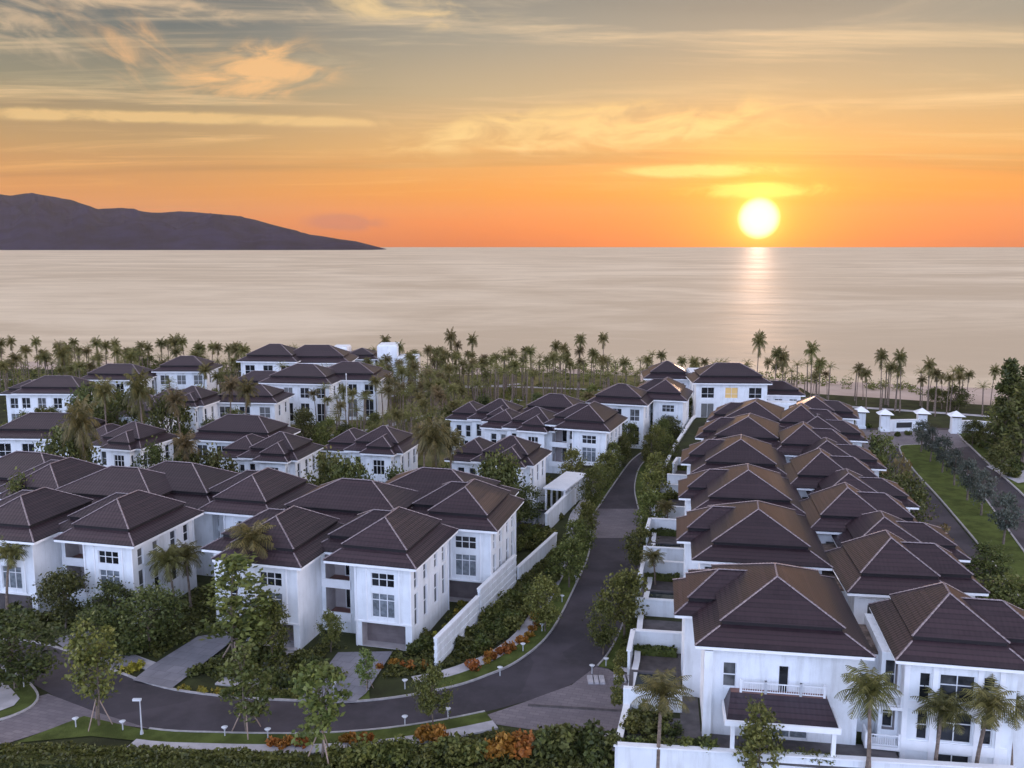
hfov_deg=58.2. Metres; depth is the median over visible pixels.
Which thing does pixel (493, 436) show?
window
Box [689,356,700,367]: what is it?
coconut palm
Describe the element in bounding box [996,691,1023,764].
coconut palm
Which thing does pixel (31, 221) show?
mountain
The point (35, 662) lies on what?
tree
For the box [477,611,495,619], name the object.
bush
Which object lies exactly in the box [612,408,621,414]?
window
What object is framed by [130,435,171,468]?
tree
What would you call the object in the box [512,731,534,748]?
croton bush
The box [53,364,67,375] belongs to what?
coconut palm
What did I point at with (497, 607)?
bush
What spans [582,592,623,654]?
tree
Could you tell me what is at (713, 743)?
bush
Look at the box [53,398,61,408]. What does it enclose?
window
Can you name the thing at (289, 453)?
villa
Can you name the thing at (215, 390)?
tree
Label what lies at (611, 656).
lawn
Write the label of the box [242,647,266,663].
bush
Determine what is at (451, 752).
bush
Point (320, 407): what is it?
window
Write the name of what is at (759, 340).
coconut palm
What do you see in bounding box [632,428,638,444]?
window
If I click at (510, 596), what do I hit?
bush
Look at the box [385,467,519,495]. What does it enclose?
villa
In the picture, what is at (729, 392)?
window
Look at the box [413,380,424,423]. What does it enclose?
coconut palm
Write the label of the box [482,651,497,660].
croton bush
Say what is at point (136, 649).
bush
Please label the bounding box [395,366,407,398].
coconut palm
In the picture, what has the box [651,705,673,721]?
bush
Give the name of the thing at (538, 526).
bush
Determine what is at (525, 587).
bush
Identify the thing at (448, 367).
coconut palm
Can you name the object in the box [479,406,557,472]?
villa
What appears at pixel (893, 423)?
sign wall
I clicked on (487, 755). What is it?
croton bush
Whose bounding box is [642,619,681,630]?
court paving
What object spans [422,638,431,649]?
bush
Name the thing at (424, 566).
window
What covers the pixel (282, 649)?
bush
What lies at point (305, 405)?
window
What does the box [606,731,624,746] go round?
bush
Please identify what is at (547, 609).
tree
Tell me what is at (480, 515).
villa
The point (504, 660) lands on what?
lawn
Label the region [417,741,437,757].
bush
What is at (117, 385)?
window
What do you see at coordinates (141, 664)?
yellow bush
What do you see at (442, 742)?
bush
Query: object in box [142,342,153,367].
coconut palm
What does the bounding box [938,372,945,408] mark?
coconut palm
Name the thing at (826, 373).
coconut palm
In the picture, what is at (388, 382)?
coconut palm
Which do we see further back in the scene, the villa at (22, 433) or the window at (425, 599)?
the villa at (22, 433)
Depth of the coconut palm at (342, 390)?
175.97 m
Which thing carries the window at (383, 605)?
in the villa at (385, 579)
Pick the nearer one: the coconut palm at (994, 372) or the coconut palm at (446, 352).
the coconut palm at (994, 372)
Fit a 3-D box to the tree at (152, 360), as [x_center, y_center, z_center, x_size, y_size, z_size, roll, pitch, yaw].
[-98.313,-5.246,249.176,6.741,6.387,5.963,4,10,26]
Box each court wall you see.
[623,685,682,712]
[626,628,681,674]
[635,597,674,617]
[638,559,683,590]
[643,546,683,560]
[646,517,675,545]
[651,505,684,518]
[653,483,677,492]
[667,473,686,483]
[672,457,680,473]
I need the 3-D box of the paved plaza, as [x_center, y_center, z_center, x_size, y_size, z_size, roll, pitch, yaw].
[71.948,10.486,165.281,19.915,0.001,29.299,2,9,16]
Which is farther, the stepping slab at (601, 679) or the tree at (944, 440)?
the tree at (944, 440)
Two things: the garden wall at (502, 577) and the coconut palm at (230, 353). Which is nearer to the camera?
the garden wall at (502, 577)
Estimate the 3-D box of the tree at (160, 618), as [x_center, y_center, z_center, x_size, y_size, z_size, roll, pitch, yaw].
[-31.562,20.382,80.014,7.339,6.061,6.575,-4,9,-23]
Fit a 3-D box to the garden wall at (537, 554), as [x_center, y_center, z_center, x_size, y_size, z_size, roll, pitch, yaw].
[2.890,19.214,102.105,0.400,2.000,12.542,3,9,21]
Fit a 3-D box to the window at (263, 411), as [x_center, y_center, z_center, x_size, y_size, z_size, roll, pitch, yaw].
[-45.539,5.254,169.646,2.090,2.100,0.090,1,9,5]
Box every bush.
[8,604,24,616]
[9,600,23,608]
[16,607,36,619]
[35,611,54,625]
[112,642,130,658]
[120,662,136,673]
[125,637,152,655]
[129,630,160,646]
[131,659,145,670]
[153,628,182,645]
[167,628,191,645]
[177,683,185,690]
[185,662,206,677]
[199,687,207,692]
[204,657,234,677]
[208,652,232,662]
[211,687,220,693]
[212,661,240,680]
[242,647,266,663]
[244,643,270,659]
[248,685,258,695]
[252,667,268,679]
[263,649,286,660]
[263,666,283,686]
[264,735,280,746]
[267,644,287,659]
[269,686,280,695]
[270,670,297,690]
[274,734,293,750]
[277,689,288,697]
[287,687,301,698]
[292,650,314,663]
[293,735,308,748]
[306,655,325,666]
[312,436,322,444]
[318,661,347,677]
[320,740,343,764]
[337,747,356,767]
[338,732,350,743]
[342,741,366,767]
[346,731,360,743]
[347,733,381,765]
[359,731,374,742]
[373,738,400,762]
[374,739,398,762]
[375,662,383,668]
[380,733,410,766]
[388,657,399,667]
[397,734,419,759]
[405,639,423,655]
[405,659,415,669]
[408,747,433,767]
[413,638,424,653]
[413,726,430,743]
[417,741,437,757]
[418,723,437,741]
[419,627,430,637]
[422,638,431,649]
[429,723,448,736]
[431,731,446,742]
[431,731,464,756]
[442,743,462,763]
[444,612,455,621]
[444,739,475,765]
[452,737,488,765]
[453,635,473,649]
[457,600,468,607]
[457,738,482,764]
[464,626,474,635]
[464,658,481,671]
[468,640,479,650]
[470,626,483,635]
[471,621,484,629]
[474,633,490,648]
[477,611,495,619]
[477,617,489,624]
[479,606,497,617]
[479,613,496,622]
[480,621,491,630]
[480,738,497,762]
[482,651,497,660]
[482,656,491,663]
[484,648,493,659]
[485,730,512,759]
[488,599,505,613]
[489,618,504,629]
[494,625,509,638]
[495,647,505,654]
[495,736,517,758]
[497,588,515,599]
[498,608,512,618]
[499,640,516,650]
[499,644,510,653]
[503,614,524,631]
[504,599,517,609]
[505,590,521,600]
[508,610,522,620]
[511,605,528,620]
[511,728,535,748]
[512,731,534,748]
[514,739,534,759]
[515,635,529,643]
[516,540,523,551]
[517,534,528,543]
[518,523,531,529]
[518,594,528,604]
[522,581,533,594]
[524,532,531,541]
[524,541,533,550]
[524,631,534,637]
[527,525,539,538]
[528,625,538,631]
[531,733,574,758]
[532,522,541,530]
[532,531,546,541]
[532,724,562,737]
[533,539,542,548]
[534,728,558,755]
[540,525,551,531]
[542,528,557,537]
[544,565,561,576]
[545,571,560,582]
[552,724,577,757]
[554,721,580,752]
[567,718,604,759]
[578,726,613,759]
[583,730,607,767]
[594,731,616,760]
[605,728,625,759]
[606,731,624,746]
[610,684,622,693]
[610,691,622,705]
[613,655,625,666]
[613,665,624,676]
[613,676,624,685]
[615,649,625,657]
[619,647,627,657]
[619,712,645,734]
[620,638,627,647]
[621,734,635,741]
[622,632,629,639]
[626,708,641,716]
[632,735,645,742]
[636,698,655,724]
[639,716,657,737]
[640,733,656,743]
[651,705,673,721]
[655,720,671,737]
[661,737,682,745]
[667,720,683,739]
[678,735,693,746]
[689,736,711,746]
[698,734,719,752]
[769,744,789,762]
[795,746,812,760]
[809,748,822,764]
[822,753,836,765]
[904,430,912,434]
[966,436,980,444]
[1003,468,1022,477]
[1009,458,1023,469]
[1009,462,1023,470]
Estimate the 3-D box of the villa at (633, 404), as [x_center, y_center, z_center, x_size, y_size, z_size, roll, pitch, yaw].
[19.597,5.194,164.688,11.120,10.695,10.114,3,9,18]
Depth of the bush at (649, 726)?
61.35 m
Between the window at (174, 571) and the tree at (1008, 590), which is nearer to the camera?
the tree at (1008, 590)
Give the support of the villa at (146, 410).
on the ground at (380, 687)
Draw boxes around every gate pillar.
[855,406,869,428]
[876,409,893,431]
[913,408,930,430]
[947,411,964,433]
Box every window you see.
[0,443,10,456]
[2,565,22,588]
[3,548,19,560]
[10,398,18,408]
[22,398,30,407]
[22,443,34,451]
[37,398,45,407]
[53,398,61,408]
[98,550,118,564]
[99,569,119,591]
[101,451,106,465]
[114,455,123,465]
[116,384,123,391]
[137,547,142,565]
[139,568,144,592]
[152,539,157,556]
[154,564,159,587]
[160,375,168,384]
[165,444,169,457]
[170,530,175,544]
[172,556,177,580]
[177,375,185,384]
[183,523,187,541]
[193,375,202,384]
[197,445,206,458]
[216,445,225,452]
[219,406,229,416]
[232,584,237,599]
[239,407,249,414]
[240,464,244,471]
[245,365,254,373]
[249,463,254,469]
[259,407,269,417]
[259,571,281,586]
[260,591,282,610]
[263,365,272,370]
[284,387,292,397]
[290,403,293,420]
[300,388,308,397]
[301,403,309,421]
[305,459,307,474]
[316,388,323,398]
[317,404,325,421]
[348,384,356,393]
[349,399,356,416]
[364,384,373,393]
[366,399,373,416]
[371,572,393,587]
[372,593,394,618]
[373,460,384,474]
[408,452,409,467]
[414,572,416,588]
[414,593,417,625]
[423,563,425,579]
[424,585,426,615]
[434,553,436,567]
[434,573,436,602]
[442,546,443,561]
[442,564,444,594]
[455,535,475,549]
[455,554,475,576]
[456,425,461,435]
[466,425,470,436]
[476,424,480,435]
[491,433,496,442]
[493,534,494,549]
[493,554,494,572]
[499,547,500,566]
[506,538,507,560]
[511,531,512,555]
[528,436,537,442]
[582,435,595,443]
[582,447,595,462]
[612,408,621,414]
[630,409,639,420]
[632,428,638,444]
[662,405,673,411]
[701,387,713,397]
[701,403,713,416]
[722,662,735,686]
[725,387,737,397]
[749,388,761,398]
[778,666,788,691]
[915,710,927,739]
[918,672,930,698]
[935,713,972,743]
[938,754,968,762]
[939,674,975,703]
[979,715,991,745]
[984,678,995,699]
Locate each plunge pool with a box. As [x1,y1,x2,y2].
[516,509,546,527]
[629,669,680,687]
[640,589,673,598]
[647,541,682,547]
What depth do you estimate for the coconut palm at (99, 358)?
225.41 m
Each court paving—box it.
[612,654,897,767]
[626,715,700,738]
[631,655,679,672]
[642,581,672,590]
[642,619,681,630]
[649,536,676,542]
[665,499,684,503]
[675,470,686,473]
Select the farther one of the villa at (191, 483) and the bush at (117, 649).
the villa at (191, 483)
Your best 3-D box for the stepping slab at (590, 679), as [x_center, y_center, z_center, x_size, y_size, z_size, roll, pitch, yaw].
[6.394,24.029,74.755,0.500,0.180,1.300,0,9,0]
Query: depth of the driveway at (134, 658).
78.66 m
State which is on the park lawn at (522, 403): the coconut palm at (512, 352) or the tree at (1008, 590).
the coconut palm at (512, 352)
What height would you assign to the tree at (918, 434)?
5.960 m
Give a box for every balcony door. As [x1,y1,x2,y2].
[345,565,349,575]
[345,589,349,607]
[562,430,566,441]
[562,448,566,461]
[881,698,893,726]
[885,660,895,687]
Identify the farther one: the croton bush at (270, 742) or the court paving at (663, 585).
the court paving at (663, 585)
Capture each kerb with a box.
[0,668,38,720]
[3,453,640,702]
[149,710,484,733]
[596,453,655,665]
[899,444,1023,595]
[958,433,1023,496]
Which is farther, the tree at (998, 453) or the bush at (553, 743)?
the tree at (998, 453)
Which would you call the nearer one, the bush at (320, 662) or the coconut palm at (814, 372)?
the bush at (320, 662)
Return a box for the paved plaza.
[862,430,968,452]
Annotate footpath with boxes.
[0,682,19,709]
[1,379,996,416]
[127,720,497,753]
[139,656,155,669]
[215,677,368,689]
[392,383,518,396]
[411,481,595,681]
[621,462,661,671]
[987,465,1023,482]
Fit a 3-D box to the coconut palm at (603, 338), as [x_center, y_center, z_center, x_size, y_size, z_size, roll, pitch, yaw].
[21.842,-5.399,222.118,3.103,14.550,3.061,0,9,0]
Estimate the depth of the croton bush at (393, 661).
77.20 m
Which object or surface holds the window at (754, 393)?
in the villa at (713, 386)
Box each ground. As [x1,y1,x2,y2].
[0,369,1020,767]
[625,388,880,744]
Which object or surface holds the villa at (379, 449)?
on the ground at (380, 687)
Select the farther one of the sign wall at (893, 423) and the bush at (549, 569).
the sign wall at (893, 423)
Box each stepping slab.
[274,647,296,651]
[275,643,293,646]
[587,675,593,683]
[592,675,598,683]
[598,675,604,683]
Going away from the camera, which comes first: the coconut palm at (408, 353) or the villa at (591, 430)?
the villa at (591, 430)
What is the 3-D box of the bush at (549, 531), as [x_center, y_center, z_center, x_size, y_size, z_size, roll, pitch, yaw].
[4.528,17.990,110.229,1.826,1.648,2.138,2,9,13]
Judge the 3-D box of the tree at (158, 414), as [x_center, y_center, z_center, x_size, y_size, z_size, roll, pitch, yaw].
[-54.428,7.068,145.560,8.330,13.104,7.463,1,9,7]
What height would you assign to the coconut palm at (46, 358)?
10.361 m
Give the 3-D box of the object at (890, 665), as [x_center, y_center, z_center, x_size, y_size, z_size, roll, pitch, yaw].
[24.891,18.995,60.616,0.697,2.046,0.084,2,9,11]
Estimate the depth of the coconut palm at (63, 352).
213.06 m
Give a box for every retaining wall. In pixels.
[614,582,651,767]
[617,741,1015,767]
[647,415,695,581]
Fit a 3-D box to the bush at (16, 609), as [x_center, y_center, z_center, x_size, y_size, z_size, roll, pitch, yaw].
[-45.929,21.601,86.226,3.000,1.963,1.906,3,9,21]
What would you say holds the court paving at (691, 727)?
on the terrace ground at (687, 439)
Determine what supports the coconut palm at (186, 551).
on the ground at (380, 687)
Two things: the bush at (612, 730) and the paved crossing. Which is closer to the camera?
the bush at (612, 730)
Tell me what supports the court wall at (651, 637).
on the terrace ground at (687, 439)
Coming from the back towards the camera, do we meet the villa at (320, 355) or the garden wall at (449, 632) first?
the villa at (320, 355)
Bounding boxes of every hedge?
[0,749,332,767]
[633,643,676,657]
[644,572,679,581]
[650,527,675,536]
[660,492,678,498]
[677,465,686,470]
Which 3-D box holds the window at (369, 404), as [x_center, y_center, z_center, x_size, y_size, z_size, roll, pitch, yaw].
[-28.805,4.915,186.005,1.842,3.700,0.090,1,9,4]
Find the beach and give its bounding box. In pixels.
[15,361,1014,404]
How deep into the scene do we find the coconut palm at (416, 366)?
200.27 m
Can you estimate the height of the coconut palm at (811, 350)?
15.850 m
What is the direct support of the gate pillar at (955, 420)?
on the paved plaza
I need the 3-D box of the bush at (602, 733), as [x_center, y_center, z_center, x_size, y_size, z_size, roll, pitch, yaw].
[5.732,24.852,64.106,3.584,2.227,2.342,7,11,37]
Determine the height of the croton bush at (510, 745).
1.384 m
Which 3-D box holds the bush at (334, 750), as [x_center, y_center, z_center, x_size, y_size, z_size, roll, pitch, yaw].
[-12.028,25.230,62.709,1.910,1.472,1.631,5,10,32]
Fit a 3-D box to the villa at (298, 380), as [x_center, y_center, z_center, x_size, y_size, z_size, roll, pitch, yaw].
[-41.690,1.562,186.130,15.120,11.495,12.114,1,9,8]
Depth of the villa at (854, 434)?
128.79 m
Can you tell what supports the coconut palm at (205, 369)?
on the ground at (380, 687)
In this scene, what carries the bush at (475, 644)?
on the ground at (380, 687)
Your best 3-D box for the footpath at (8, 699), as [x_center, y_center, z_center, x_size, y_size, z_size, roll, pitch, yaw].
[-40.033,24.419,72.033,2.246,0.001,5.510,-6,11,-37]
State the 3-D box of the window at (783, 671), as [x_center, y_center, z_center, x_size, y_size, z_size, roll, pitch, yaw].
[17.914,19.490,60.761,0.697,1.953,0.084,1,9,9]
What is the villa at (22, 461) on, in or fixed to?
on the ground at (380, 687)
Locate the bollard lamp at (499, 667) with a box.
[497,666,502,675]
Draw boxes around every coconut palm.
[0,337,7,380]
[0,359,12,389]
[0,360,9,403]
[0,536,29,616]
[5,334,16,377]
[6,351,22,381]
[6,358,17,385]
[19,345,32,379]
[30,335,40,377]
[33,354,42,374]
[36,348,48,354]
[38,350,51,373]
[52,341,63,375]
[52,343,71,375]
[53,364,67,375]
[57,355,73,375]
[60,394,100,460]
[62,341,73,357]
[65,363,76,373]
[68,337,78,376]
[73,345,83,376]
[73,358,88,377]
[80,346,91,374]
[83,361,96,371]
[90,336,102,352]
[91,374,116,424]
[92,353,104,365]
[100,340,111,363]
[110,336,120,363]
[111,345,124,361]
[122,347,130,362]
[122,368,155,422]
[123,350,139,363]
[134,341,146,366]
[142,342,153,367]
[146,543,186,616]
[154,338,166,362]
[157,357,169,366]
[162,338,169,359]
[162,387,188,438]
[167,332,182,357]
[168,429,200,461]
[168,539,205,610]
[170,344,183,358]
[176,335,186,354]
[190,348,204,357]
[192,340,205,352]
[197,362,211,386]
[207,341,216,360]
[210,369,225,386]
[213,343,222,371]
[219,374,241,413]
[223,343,232,373]
[224,518,275,639]
[227,341,241,375]
[228,355,239,375]
[229,342,242,375]
[232,357,240,376]
[235,373,258,413]
[237,343,250,355]
[306,388,319,420]
[321,395,333,420]
[334,400,346,424]
[336,383,349,422]
[345,388,358,427]
[360,390,370,399]
[361,356,373,364]
[368,373,382,411]
[378,334,390,344]
[381,353,392,394]
[382,383,395,410]
[383,372,394,409]
[383,376,395,422]
[388,408,404,428]
[393,377,400,406]
[394,359,404,393]
[394,381,405,427]
[395,340,405,354]
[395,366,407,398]
[403,351,415,364]
[406,354,417,363]
[408,358,420,401]
[409,421,432,466]
[412,391,425,424]
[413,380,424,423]
[415,412,453,467]
[417,397,431,427]
[422,368,433,410]
[423,345,432,367]
[423,378,435,409]
[428,355,439,371]
[429,384,442,424]
[432,348,441,356]
[432,388,445,409]
[433,377,445,420]
[434,345,443,371]
[436,371,446,380]
[438,354,448,366]
[439,348,450,363]
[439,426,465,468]
[441,363,455,400]
[443,327,456,364]
[444,382,458,400]
[446,399,460,411]
[450,350,460,393]
[452,339,462,350]
[453,365,460,398]
[453,379,463,402]
[455,385,467,401]
[457,358,467,382]
[463,350,470,378]
[466,332,477,352]
[467,351,477,390]
[467,356,478,399]
[477,357,488,397]
[480,369,491,396]
[486,354,496,366]
[491,351,500,364]
[500,352,509,388]
[507,346,517,387]
[510,358,520,398]
[519,354,527,388]
[524,344,535,388]
[529,369,539,380]
[541,356,552,391]
[547,351,558,392]
[550,339,560,389]
[558,343,569,392]
[560,352,572,394]
[568,361,574,394]
[574,332,586,387]
[574,346,584,378]
[576,358,584,383]
[581,390,596,400]
[587,347,598,382]
[596,354,608,388]
[597,331,608,374]
[606,358,611,386]
[618,354,630,383]
[631,667,695,767]
[634,378,646,386]
[639,547,666,584]
[641,354,653,368]
[654,498,676,517]
[656,348,667,361]
[677,356,686,366]
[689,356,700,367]
[700,357,708,365]
[751,329,766,371]
[763,357,772,376]
[770,346,783,379]
[771,360,780,373]
[774,347,789,380]
[804,340,820,395]
[812,368,822,393]
[812,373,819,394]
[813,365,823,395]
[815,357,827,395]
[822,370,828,398]
[834,659,901,767]
[853,363,864,404]
[859,366,871,408]
[874,348,888,410]
[885,360,895,406]
[892,347,907,411]
[892,364,904,408]
[910,685,974,760]
[917,375,927,407]
[922,355,936,410]
[931,368,943,416]
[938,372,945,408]
[943,372,956,413]
[954,364,965,406]
[954,372,965,409]
[957,673,1023,762]
[964,369,975,400]
[989,362,999,406]
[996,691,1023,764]
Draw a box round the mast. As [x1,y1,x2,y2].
[345,373,347,428]
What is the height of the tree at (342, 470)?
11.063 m
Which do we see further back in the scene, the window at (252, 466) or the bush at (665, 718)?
the window at (252, 466)
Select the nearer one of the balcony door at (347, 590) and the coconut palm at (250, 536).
the coconut palm at (250, 536)
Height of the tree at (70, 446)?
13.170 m
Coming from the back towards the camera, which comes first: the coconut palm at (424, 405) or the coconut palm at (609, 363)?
the coconut palm at (609, 363)
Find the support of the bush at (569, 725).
on the ground at (380, 687)
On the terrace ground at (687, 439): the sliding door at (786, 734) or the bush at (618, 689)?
the bush at (618, 689)
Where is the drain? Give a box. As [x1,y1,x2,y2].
[528,704,621,711]
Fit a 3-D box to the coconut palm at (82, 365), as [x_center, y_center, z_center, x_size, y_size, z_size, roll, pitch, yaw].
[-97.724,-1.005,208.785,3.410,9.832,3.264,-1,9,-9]
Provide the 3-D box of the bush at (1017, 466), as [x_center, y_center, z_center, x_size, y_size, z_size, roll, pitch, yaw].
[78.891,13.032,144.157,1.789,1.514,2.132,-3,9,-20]
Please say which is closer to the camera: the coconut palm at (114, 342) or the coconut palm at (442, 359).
the coconut palm at (442, 359)
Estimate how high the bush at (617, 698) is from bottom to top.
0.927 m
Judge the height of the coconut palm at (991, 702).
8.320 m
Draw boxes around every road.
[0,451,651,731]
[0,694,145,743]
[861,428,1023,598]
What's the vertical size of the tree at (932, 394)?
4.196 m
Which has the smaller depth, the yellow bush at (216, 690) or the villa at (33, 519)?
the yellow bush at (216, 690)
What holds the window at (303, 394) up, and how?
in the villa at (298, 380)
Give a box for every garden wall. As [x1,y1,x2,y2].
[433,595,479,665]
[477,554,516,619]
[516,532,557,580]
[544,478,583,527]
[961,420,988,432]
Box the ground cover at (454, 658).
[9,475,614,767]
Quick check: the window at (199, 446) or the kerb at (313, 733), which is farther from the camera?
the window at (199, 446)
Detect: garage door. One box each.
[8,594,32,609]
[265,624,293,640]
[367,623,405,643]
[449,580,481,598]
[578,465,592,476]
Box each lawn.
[0,670,36,717]
[15,716,146,742]
[137,712,490,743]
[246,689,369,699]
[290,372,638,466]
[416,467,624,688]
[598,462,650,669]
[900,445,1023,600]
[960,433,1023,493]
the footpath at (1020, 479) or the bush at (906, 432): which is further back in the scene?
the bush at (906, 432)
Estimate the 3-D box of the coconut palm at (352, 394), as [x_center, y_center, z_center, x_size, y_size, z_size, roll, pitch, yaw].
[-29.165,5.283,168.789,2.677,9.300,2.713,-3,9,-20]
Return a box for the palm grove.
[0,344,992,455]
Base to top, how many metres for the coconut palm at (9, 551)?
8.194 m
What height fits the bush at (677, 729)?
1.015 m
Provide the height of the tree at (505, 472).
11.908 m
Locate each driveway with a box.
[55,631,144,668]
[134,632,230,687]
[296,651,392,701]
[488,665,627,731]
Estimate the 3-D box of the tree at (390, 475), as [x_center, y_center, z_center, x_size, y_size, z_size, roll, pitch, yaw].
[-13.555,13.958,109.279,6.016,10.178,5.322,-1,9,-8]
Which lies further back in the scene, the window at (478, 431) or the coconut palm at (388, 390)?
the coconut palm at (388, 390)
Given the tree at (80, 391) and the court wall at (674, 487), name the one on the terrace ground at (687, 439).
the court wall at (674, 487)
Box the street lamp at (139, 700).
[132,698,143,734]
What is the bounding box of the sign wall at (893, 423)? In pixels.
[890,419,918,431]
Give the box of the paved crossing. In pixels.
[592,509,640,537]
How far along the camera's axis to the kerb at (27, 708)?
70.32 m
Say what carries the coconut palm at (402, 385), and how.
on the park lawn at (522, 403)
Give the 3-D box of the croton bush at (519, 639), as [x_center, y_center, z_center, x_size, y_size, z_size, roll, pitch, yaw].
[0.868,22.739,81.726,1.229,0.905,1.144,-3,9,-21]
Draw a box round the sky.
[0,0,1023,246]
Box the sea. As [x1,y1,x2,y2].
[0,247,1023,401]
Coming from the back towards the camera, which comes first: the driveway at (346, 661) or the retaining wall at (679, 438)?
the retaining wall at (679, 438)
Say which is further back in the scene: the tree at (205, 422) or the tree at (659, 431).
the tree at (205, 422)
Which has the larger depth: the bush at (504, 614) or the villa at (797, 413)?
the villa at (797, 413)
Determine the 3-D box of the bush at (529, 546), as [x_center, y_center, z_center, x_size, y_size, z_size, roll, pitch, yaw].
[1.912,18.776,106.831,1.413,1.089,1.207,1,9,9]
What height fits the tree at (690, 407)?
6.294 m
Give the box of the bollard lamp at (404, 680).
[402,678,407,688]
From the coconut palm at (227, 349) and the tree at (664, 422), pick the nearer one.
the tree at (664, 422)
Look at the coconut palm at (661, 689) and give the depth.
58.24 m
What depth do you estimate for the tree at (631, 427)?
156.87 m
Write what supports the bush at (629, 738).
on the court paving at (723, 741)
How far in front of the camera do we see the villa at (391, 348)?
222.07 m
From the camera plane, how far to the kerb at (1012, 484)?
141.88 m
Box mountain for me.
[0,193,384,249]
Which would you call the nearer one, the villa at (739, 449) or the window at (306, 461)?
the villa at (739, 449)
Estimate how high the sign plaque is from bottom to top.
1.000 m
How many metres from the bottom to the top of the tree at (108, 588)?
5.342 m
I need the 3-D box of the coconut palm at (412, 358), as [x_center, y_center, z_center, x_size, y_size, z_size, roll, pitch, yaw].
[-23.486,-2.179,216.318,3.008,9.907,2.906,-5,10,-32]
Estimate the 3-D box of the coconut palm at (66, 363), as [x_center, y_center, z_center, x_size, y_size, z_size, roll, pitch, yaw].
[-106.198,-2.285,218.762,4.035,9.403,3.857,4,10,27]
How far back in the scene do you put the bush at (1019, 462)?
144.64 m
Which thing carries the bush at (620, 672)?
on the terrace ground at (687, 439)
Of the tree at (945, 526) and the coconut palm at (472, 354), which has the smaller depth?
the tree at (945, 526)
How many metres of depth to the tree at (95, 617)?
78.73 m
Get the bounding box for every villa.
[0,380,32,421]
[0,412,108,458]
[0,450,96,485]
[0,457,106,499]
[0,487,93,612]
[11,375,95,415]
[53,490,203,623]
[56,465,174,502]
[81,363,156,396]
[84,421,179,468]
[109,394,187,432]
[147,460,238,576]
[151,356,222,393]
[155,385,220,431]
[189,414,300,468]
[198,467,317,537]
[201,505,343,649]
[218,384,293,425]
[220,431,323,481]
[236,344,300,375]
[236,370,276,384]
[258,363,340,424]
[283,478,420,523]
[294,345,358,366]
[320,425,418,482]
[321,506,458,650]
[328,361,391,419]
[335,342,420,390]
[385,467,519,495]
[411,478,524,601]
[444,435,551,513]
[445,398,524,452]
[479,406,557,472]
[524,393,584,412]
[543,401,627,479]
[585,383,653,448]
[638,377,692,436]
[641,361,696,420]
[672,562,875,756]
[676,500,832,576]
[678,463,804,514]
[680,434,786,476]
[685,362,772,419]
[695,413,785,446]
[706,398,783,422]
[767,380,805,409]
[774,421,852,462]
[779,402,841,427]
[783,448,877,497]
[789,395,859,423]
[792,437,886,476]
[800,482,917,542]
[802,468,919,511]
[806,413,868,446]
[820,529,989,623]
[822,510,971,562]
[856,582,1023,767]
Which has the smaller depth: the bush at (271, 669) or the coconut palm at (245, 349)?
the bush at (271, 669)
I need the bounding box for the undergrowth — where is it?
[0,359,1020,467]
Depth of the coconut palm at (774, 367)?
209.24 m
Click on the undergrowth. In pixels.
(872, 386)
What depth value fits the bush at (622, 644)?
80.26 m
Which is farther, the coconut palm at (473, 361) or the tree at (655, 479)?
the coconut palm at (473, 361)
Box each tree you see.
[0,605,73,695]
[4,466,34,495]
[13,408,28,419]
[25,565,92,627]
[32,420,105,465]
[34,405,48,411]
[47,406,61,412]
[58,377,121,421]
[59,602,129,648]
[61,612,126,730]
[77,575,136,627]
[91,381,149,425]
[104,579,192,650]
[121,347,148,365]
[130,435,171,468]
[137,354,159,369]
[142,389,195,448]
[169,446,207,465]
[171,424,194,457]
[183,551,279,660]
[194,442,240,472]
[199,415,214,427]
[211,387,220,394]
[215,639,279,739]
[222,405,247,415]
[252,597,292,654]
[288,406,317,438]
[288,658,352,763]
[297,445,357,485]
[313,415,341,445]
[316,607,346,651]
[321,453,374,482]
[336,422,351,434]
[354,647,379,690]
[366,412,382,432]
[378,460,406,482]
[406,664,457,723]
[436,406,452,435]
[472,445,531,521]
[473,393,493,404]
[516,480,547,525]
[521,569,562,630]
[530,392,542,401]
[545,535,588,586]
[558,446,586,487]
[560,517,598,555]
[572,499,599,536]
[575,463,606,506]
[579,383,599,402]
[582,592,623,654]
[593,460,613,492]
[593,564,652,634]
[594,449,619,481]
[607,440,624,478]
[616,433,632,468]
[618,524,660,568]
[620,432,631,459]
[622,421,631,441]
[623,421,639,447]
[631,488,675,527]
[636,466,676,509]
[640,431,661,464]
[643,423,669,450]
[645,450,674,476]
[650,414,687,445]
[655,416,674,437]
[655,430,679,461]
[688,395,692,418]
[732,692,787,767]
[864,427,900,478]
[879,452,916,493]
[884,468,939,523]
[910,419,930,451]
[920,425,942,460]
[921,386,947,403]
[929,434,953,471]
[934,384,974,409]
[938,522,953,539]
[942,447,966,484]
[955,457,979,499]
[956,418,988,446]
[962,540,1019,584]
[966,467,998,514]
[970,422,1002,447]
[975,571,1023,609]
[977,357,1021,458]
[981,442,1017,477]
[985,491,1023,543]
[997,365,1023,467]
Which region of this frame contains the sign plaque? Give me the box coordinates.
[896,422,911,427]
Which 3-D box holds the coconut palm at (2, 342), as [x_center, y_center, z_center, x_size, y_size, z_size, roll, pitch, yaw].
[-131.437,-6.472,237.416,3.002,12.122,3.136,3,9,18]
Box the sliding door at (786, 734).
[771,730,806,739]
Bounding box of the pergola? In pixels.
[543,471,585,509]
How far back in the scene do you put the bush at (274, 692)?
72.14 m
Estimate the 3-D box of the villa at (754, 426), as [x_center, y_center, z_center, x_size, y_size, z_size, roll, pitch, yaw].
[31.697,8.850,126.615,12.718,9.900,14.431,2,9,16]
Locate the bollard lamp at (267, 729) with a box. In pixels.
[264,727,270,737]
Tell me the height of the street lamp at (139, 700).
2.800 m

